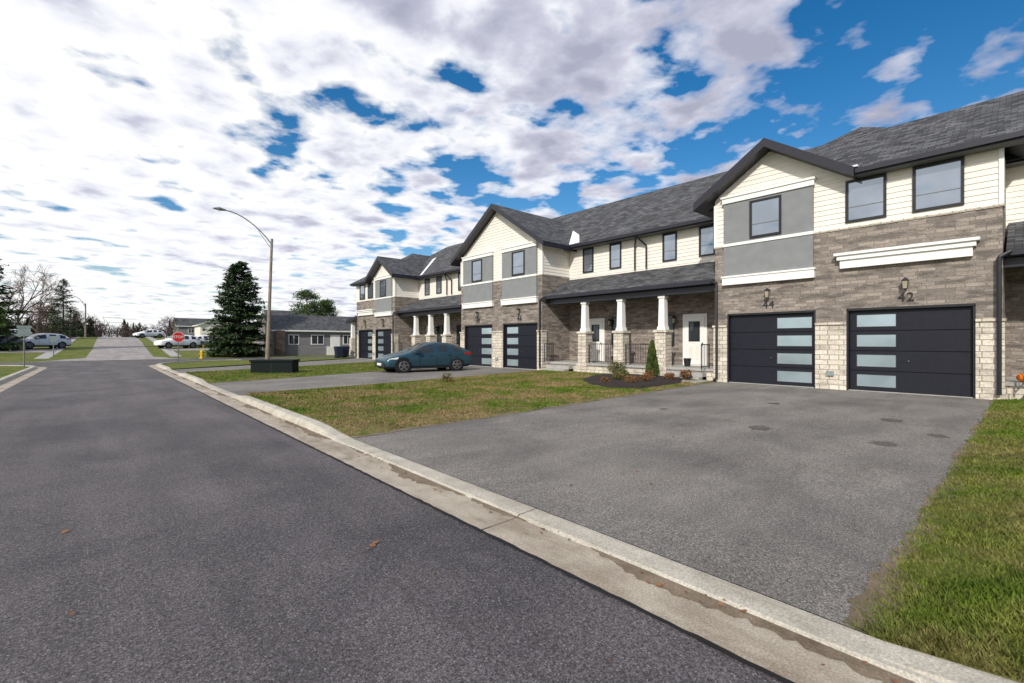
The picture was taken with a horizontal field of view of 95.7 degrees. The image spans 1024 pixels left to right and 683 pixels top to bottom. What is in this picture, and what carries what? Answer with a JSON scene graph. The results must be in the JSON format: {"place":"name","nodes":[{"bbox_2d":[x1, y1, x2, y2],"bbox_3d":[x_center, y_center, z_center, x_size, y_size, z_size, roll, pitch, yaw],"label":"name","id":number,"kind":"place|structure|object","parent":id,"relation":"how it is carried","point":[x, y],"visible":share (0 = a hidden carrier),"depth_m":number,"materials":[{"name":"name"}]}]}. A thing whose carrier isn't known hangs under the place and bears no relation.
{"place":"outdoors","nodes":[
{"label":"outdoors","id":0,"kind":"place"},
{"bbox_2d":[0,366,29,377],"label":"lawn","id":1,"kind":"structure","parent":0,"point":[6,370],"depth_m":24.18,"materials":[{"name":"green plant"}]},
{"bbox_2d":[16,326,31,366],"bbox_3d":[-27.673,0.300,26.300,0.600,2.400,0.060,0,0,-42],"label":"street sign","id":2,"kind":"object","parent":1,"relation":"on","point":[23,331],"visible":0.91,"depth_m":26.29,"materials":[{"name":"metal"}]},
{"bbox_2d":[11,329,33,336],"bbox_3d":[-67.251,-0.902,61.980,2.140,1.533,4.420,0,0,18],"label":"house","id":3,"kind":"structure","parent":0,"point":[20,336],"depth_m":62.16,"materials":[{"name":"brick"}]},
{"bbox_2d":[39,337,177,361],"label":"distant road","id":4,"kind":"structure","parent":0,"point":[119,348],"depth_m":49.47,"materials":[{"name":"grey asphalt"}]},
{"bbox_2d":[0,337,254,358],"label":"distant pavement","id":5,"kind":"structure","parent":0,"point":[48,354],"depth_m":47.19,"materials":[{"name":"concrete"}]},
{"bbox_2d":[0,335,25,349],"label":"parked car","id":6,"kind":"object","parent":5,"relation":"on","point":[5,339],"visible":0.48,"depth_m":46.33,"materials":[{"name":"metal"}]},
{"bbox_2d":[25,333,71,348],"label":"parked suv","id":7,"kind":"object","parent":5,"relation":"on","point":[42,340],"visible":0.69,"depth_m":49.77,"materials":[{"name":"metal"}]},
{"bbox_2d":[64,310,97,336],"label":"bare tree","id":8,"kind":"object","parent":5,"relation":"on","point":[78,319],"visible":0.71,"depth_m":91.84,"materials":[{"name":"brown plant"}]},
{"bbox_2d":[154,335,199,348],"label":"parked suv","id":9,"kind":"object","parent":5,"relation":"on","point":[190,341],"visible":0.91,"depth_m":56.56,"materials":[{"name":"metal"}]},
{"bbox_2d":[162,357,352,368],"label":"lawn","id":10,"kind":"structure","parent":0,"point":[179,365],"depth_m":31.19,"materials":[{"name":"green plant"}]},
{"bbox_2d":[172,332,183,362],"bbox_3d":[-22.562,0.420,31.351,0.678,2.119,0.074,0,0,-42],"label":"stop sign","id":11,"kind":"object","parent":10,"relation":"on","point":[178,337],"visible":1,"depth_m":31.35,"materials":[{"name":"metal"}]},
{"bbox_2d":[213,207,272,358],"bbox_3d":[-21.404,-4.406,37.060,4.241,12.024,0.328,0,0,-42],"label":"street lamp","id":12,"kind":"object","parent":10,"relation":"on","point":[267,350],"visible":0.96,"depth_m":38.17,"materials":[{"name":"metal"}]},
{"bbox_2d":[334,346,342,357],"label":"wheelie bin","id":13,"kind":"object","parent":10,"relation":"on","point":[338,351],"visible":1,"depth_m":41.91,"materials":[{"name":"plastic"}]},
{"bbox_2d":[342,346,349,356],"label":"wheelie bin","id":14,"kind":"object","parent":10,"relation":"on","point":[346,349],"visible":0.75,"depth_m":42.70,"materials":[{"name":"plastic"}]},
{"bbox_2d":[174,358,374,372],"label":"driveway","id":15,"kind":"structure","parent":0,"point":[338,361],"depth_m":31.00,"materials":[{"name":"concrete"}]},
{"bbox_2d":[186,361,385,382],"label":"lawn","id":16,"kind":"structure","parent":0,"point":[259,378],"depth_m":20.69,"materials":[{"name":"green plant"}]},
{"bbox_2d":[249,359,299,372],"bbox_3d":[-11.285,1.200,22.099,2.000,0.680,1.060,0,0,-7],"label":"utility box","id":17,"kind":"object","parent":16,"relation":"on","point":[275,365],"visible":0.79,"depth_m":21.67,"materials":[{"name":"green metal"}]},
{"bbox_2d":[209,366,535,395],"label":"driveway","id":18,"kind":"structure","parent":0,"point":[295,383],"depth_m":18.77,"materials":[{"name":"grey asphalt"}]},
{"bbox_2d":[375,342,470,372],"bbox_3d":[-4.627,0.800,24.293,4.774,1.541,2.311,0,0,-35],"label":"parked car","id":19,"kind":"object","parent":18,"relation":"on","point":[442,355],"visible":1,"depth_m":23.57,"materials":[{"name":"metal"}]},
{"bbox_2d":[0,356,784,682],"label":"road","id":20,"kind":"structure","parent":0,"point":[236,552],"depth_m":3.09,"materials":[{"name":"grey asphalt"}]},
{"bbox_2d":[148,366,794,682],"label":"gutter tar seam","id":21,"kind":"object","parent":20,"relation":"on","point":[729,653],"visible":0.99,"depth_m":2.95,"materials":[{"name":"asphalt"}]},
{"bbox_2d":[62,372,953,682],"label":"fallen leaves","id":22,"kind":"object","parent":20,"relation":"on","point":[658,584],"visible":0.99,"depth_m":3.53,"materials":[{"name":"brown plant"}]},
{"bbox_2d":[0,337,844,625],"bbox_3d":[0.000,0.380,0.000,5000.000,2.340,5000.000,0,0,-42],"label":"ground","id":23,"kind":"structure","parent":0,"point":[80,347],"depth_m":44.65,"materials":[{"name":"green plant"}]},
{"bbox_2d":[0,258,32,351],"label":"pine tree","id":24,"kind":"object","parent":23,"relation":"on","point":[7,330],"visible":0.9,"depth_m":46.05,"materials":[{"name":"green plant"}]},
{"bbox_2d":[1,279,32,317],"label":"bare tree","id":25,"kind":"object","parent":23,"relation":"on","point":[14,306],"visible":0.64,"depth_m":72.12,"materials":[{"name":"brown plant"}]},
{"bbox_2d":[0,365,45,391],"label":"kerb","id":26,"kind":"structure","parent":23,"relation":"on","point":[10,380],"depth_m":19.81,"materials":[{"name":"concrete"}]},
{"bbox_2d":[2,264,66,325],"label":"bare tree","id":27,"kind":"object","parent":23,"relation":"on","point":[24,269],"visible":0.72,"depth_m":79.26,"materials":[{"name":"brown plant"}]},
{"bbox_2d":[21,301,60,333],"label":"bare tree","id":28,"kind":"object","parent":23,"relation":"on","point":[43,313],"visible":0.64,"depth_m":71.14,"materials":[{"name":"brown plant"}]},
{"bbox_2d":[27,293,59,333],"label":"bare tree","id":29,"kind":"object","parent":23,"relation":"on","point":[49,299],"visible":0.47,"depth_m":85.98,"materials":[{"name":"brown plant"}]},
{"bbox_2d":[29,308,67,335],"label":"bare tree","id":30,"kind":"object","parent":23,"relation":"on","point":[45,321],"visible":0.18,"depth_m":94.91,"materials":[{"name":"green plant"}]},
{"bbox_2d":[50,336,56,359],"bbox_3d":[-37.573,0.525,37.998,0.400,1.950,0.075,0,0,-42],"label":"street sign","id":31,"kind":"object","parent":23,"relation":"on","point":[53,339],"visible":1,"depth_m":37.97,"materials":[{"name":"metal"}]},
{"bbox_2d":[41,279,84,337],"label":"spruce tree","id":32,"kind":"object","parent":23,"relation":"on","point":[63,327],"visible":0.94,"depth_m":69.76,"materials":[{"name":"green plant"}]},
{"bbox_2d":[71,295,86,336],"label":"street lamp","id":33,"kind":"object","parent":23,"relation":"on","point":[85,331],"visible":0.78,"depth_m":84.91,"materials":[{"name":"metal"}]},
{"bbox_2d":[89,319,106,336],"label":"bare tree","id":34,"kind":"object","parent":23,"relation":"on","point":[100,324],"visible":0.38,"depth_m":115.33,"materials":[{"name":"brown plant"}]},
{"bbox_2d":[0,315,242,336],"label":"distant treeline","id":35,"kind":"object","parent":23,"relation":"on","point":[92,331],"visible":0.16,"depth_m":107.04,"materials":[{"name":"brown plant"}]},
{"bbox_2d":[117,323,133,336],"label":"bare tree","id":36,"kind":"object","parent":23,"relation":"on","point":[126,328],"visible":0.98,"depth_m":120.14,"materials":[{"name":"brown plant"}]},
{"bbox_2d":[129,323,154,334],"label":"house","id":37,"kind":"structure","parent":23,"relation":"on","point":[144,328],"depth_m":123.94,"materials":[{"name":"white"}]},
{"bbox_2d":[132,329,164,337],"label":"parked car","id":38,"kind":"object","parent":23,"relation":"on","point":[154,333],"visible":1,"depth_m":81.56,"materials":[{"name":"metal"}]},
{"bbox_2d":[156,316,187,335],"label":"bare tree","id":39,"kind":"object","parent":23,"relation":"on","point":[170,329],"visible":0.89,"depth_m":103.42,"materials":[{"name":"brown plant"}]},
{"bbox_2d":[172,318,207,335],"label":"distant house","id":40,"kind":"structure","parent":23,"relation":"on","point":[184,327],"depth_m":104.06,"materials":[{"name":"grey"}]},
{"bbox_2d":[199,350,204,358],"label":"fire hydrant","id":41,"kind":"object","parent":23,"relation":"on","point":[201,353],"visible":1,"depth_m":41.90,"materials":[{"name":"yellow metal"}]},
{"bbox_2d":[195,335,211,346],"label":"parked car","id":42,"kind":"object","parent":23,"relation":"on","point":[201,337],"visible":0.22,"depth_m":60.69,"materials":[{"name":"metal"}]},
{"bbox_2d":[192,317,242,337],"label":"distant house","id":43,"kind":"structure","parent":23,"relation":"on","point":[199,327],"depth_m":88.94,"materials":[{"name":"beige"}]},
{"bbox_2d":[201,260,272,357],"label":"spruce tree","id":44,"kind":"object","parent":23,"relation":"on","point":[229,331],"visible":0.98,"depth_m":45.08,"materials":[{"name":"green plant"}]},
{"bbox_2d":[261,310,315,314],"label":"distant house","id":45,"kind":"structure","parent":23,"relation":"on","point":[276,312],"depth_m":94.97,"materials":[{"name":"beige stone"}]},
{"bbox_2d":[255,314,356,355],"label":"bungalow","id":46,"kind":"object","parent":23,"relation":"on","point":[298,335],"visible":0.71,"depth_m":50.64,"materials":[{"name":"grey"}]},
{"bbox_2d":[288,288,331,315],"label":"pine tree","id":47,"kind":"object","parent":23,"relation":"on","point":[306,295],"visible":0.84,"depth_m":74.25,"materials":[{"name":"green plant"}]},
{"bbox_2d":[313,298,338,315],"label":"pine tree","id":48,"kind":"object","parent":23,"relation":"on","point":[329,306],"visible":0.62,"depth_m":79.59,"materials":[{"name":"green plant"}]},
{"bbox_2d":[149,359,1018,682],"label":"kerb","id":49,"kind":"structure","parent":23,"relation":"on","point":[569,547],"depth_m":2.98,"materials":[{"name":"concrete"}]},
{"bbox_2d":[164,370,914,682],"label":"gutter grit","id":50,"kind":"object","parent":49,"relation":"on","point":[859,666],"visible":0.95,"depth_m":2.70,"materials":[{"name":"soil"}]},
{"bbox_2d":[346,91,1023,399],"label":"townhouse row","id":51,"kind":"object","parent":23,"relation":"on","point":[882,259],"visible":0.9,"depth_m":16.33,"materials":[{"name":"grey brick"}]},
{"bbox_2d":[350,274,394,358],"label":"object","id":52,"kind":"structure","parent":51,"relation":"in","point":[383,284],"depth_m":39.14,"materials":[{"name":"paint"}]},
{"bbox_2d":[461,240,543,369],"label":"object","id":53,"kind":"structure","parent":51,"relation":"in","point":[519,280],"depth_m":26.78,"materials":[{"name":"paint"}]},
{"bbox_2d":[710,130,1023,397],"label":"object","id":54,"kind":"structure","parent":51,"relation":"in","point":[769,231],"depth_m":14.39,"materials":[{"name":"paint"}]},
{"bbox_2d":[1016,373,1023,381],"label":"pumpkin","id":55,"kind":"object","parent":51,"relation":"on","point":[1020,377],"visible":1,"depth_m":12.17,"materials":[{"name":"orange plant"}]},
{"bbox_2d":[242,370,715,436],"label":"lawn","id":56,"kind":"structure","parent":0,"point":[364,431],"depth_m":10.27,"materials":[{"name":"green plant"}]},
{"bbox_2d":[442,372,453,381],"bbox_3d":[-2.396,1.318,16.952,0.511,0.501,0.472,0,0,11],"label":"garden shrub","id":57,"kind":"object","parent":56,"relation":"on","point":[445,377],"visible":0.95,"depth_m":16.90,"materials":[{"name":"brown plant"}]},
{"bbox_2d":[582,374,682,388],"bbox_3d":[4.523,1.450,17.852,6.658,0.140,3.960,0,0,-66],"label":"garden bed","id":58,"kind":"object","parent":56,"relation":"on","point":[657,381],"visible":0.59,"depth_m":16.29,"materials":[{"name":"brown soil"}]},
{"bbox_2d":[606,360,629,379],"bbox_3d":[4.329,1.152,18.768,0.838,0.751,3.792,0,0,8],"label":"garden shrub","id":59,"kind":"object","parent":58,"relation":"on","point":[620,372],"visible":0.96,"depth_m":18.14,"materials":[{"name":"green plant"}]},
{"bbox_2d":[600,370,655,382],"bbox_3d":[4.399,1.273,16.663,2.777,0.418,1.174,0,0,-42],"label":"garden shrub","id":60,"kind":"object","parent":58,"relation":"on","point":[647,376],"visible":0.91,"depth_m":16.22,"materials":[{"name":"brown plant"}]},
{"bbox_2d":[645,339,659,376],"bbox_3d":[5.660,0.698,18.735,0.563,1.591,0.554,0,0,-19],"label":"cedar shrub","id":61,"kind":"object","parent":58,"relation":"on","point":[652,364],"visible":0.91,"depth_m":18.61,"materials":[{"name":"green plant"}]},
{"bbox_2d":[663,369,692,378],"bbox_3d":[6.354,1.286,17.683,1.337,0.515,0.569,0,0,-27],"label":"garden shrub","id":62,"kind":"object","parent":58,"relation":"on","point":[683,373],"visible":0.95,"depth_m":17.68,"materials":[{"name":"brown plant"}]},
{"bbox_2d":[682,379,709,382],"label":"walkway","id":63,"kind":"structure","parent":56,"relation":"on","point":[696,381],"depth_m":17.41,"materials":[{"name":"concrete"}]},
{"bbox_2d":[0,0,1023,336],"label":"sky","id":64,"kind":"structure","parent":0,"point":[349,133],"materials":[{"name":"white"}]},
{"bbox_2d":[351,382,990,633],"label":"driveway","id":65,"kind":"structure","parent":0,"point":[790,478],"depth_m":5.57,"materials":[{"name":"grey asphalt"}]},
{"bbox_2d":[350,381,713,437],"bbox_3d":[2.599,1.523,12.571,0.338,0.022,14.665,0,0,45],"label":"soil edge","id":66,"kind":"object","parent":65,"relation":"on","point":[503,414],"visible":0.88,"depth_m":9.61,"materials":[{"name":"brown soil"}]},
{"bbox_2d":[660,403,949,445],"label":"driveway stains","id":67,"kind":"object","parent":65,"relation":"on","point":[762,427],"visible":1,"depth_m":8.08,"materials":[{"name":"liquid"}]},
{"bbox_2d":[842,400,1000,632],"bbox_3d":[7.317,1.523,7.285,14.620,0.022,0.362,0,0,-42],"label":"soil edge","id":68,"kind":"object","parent":65,"relation":"on","point":[862,598],"visible":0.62,"depth_m":3.00,"materials":[{"name":"brown soil"}]},
{"bbox_2d":[842,398,1023,682],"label":"lawn","id":69,"kind":"structure","parent":0,"point":[977,558],"depth_m":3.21,"materials":[{"name":"green plant"}]}
]}

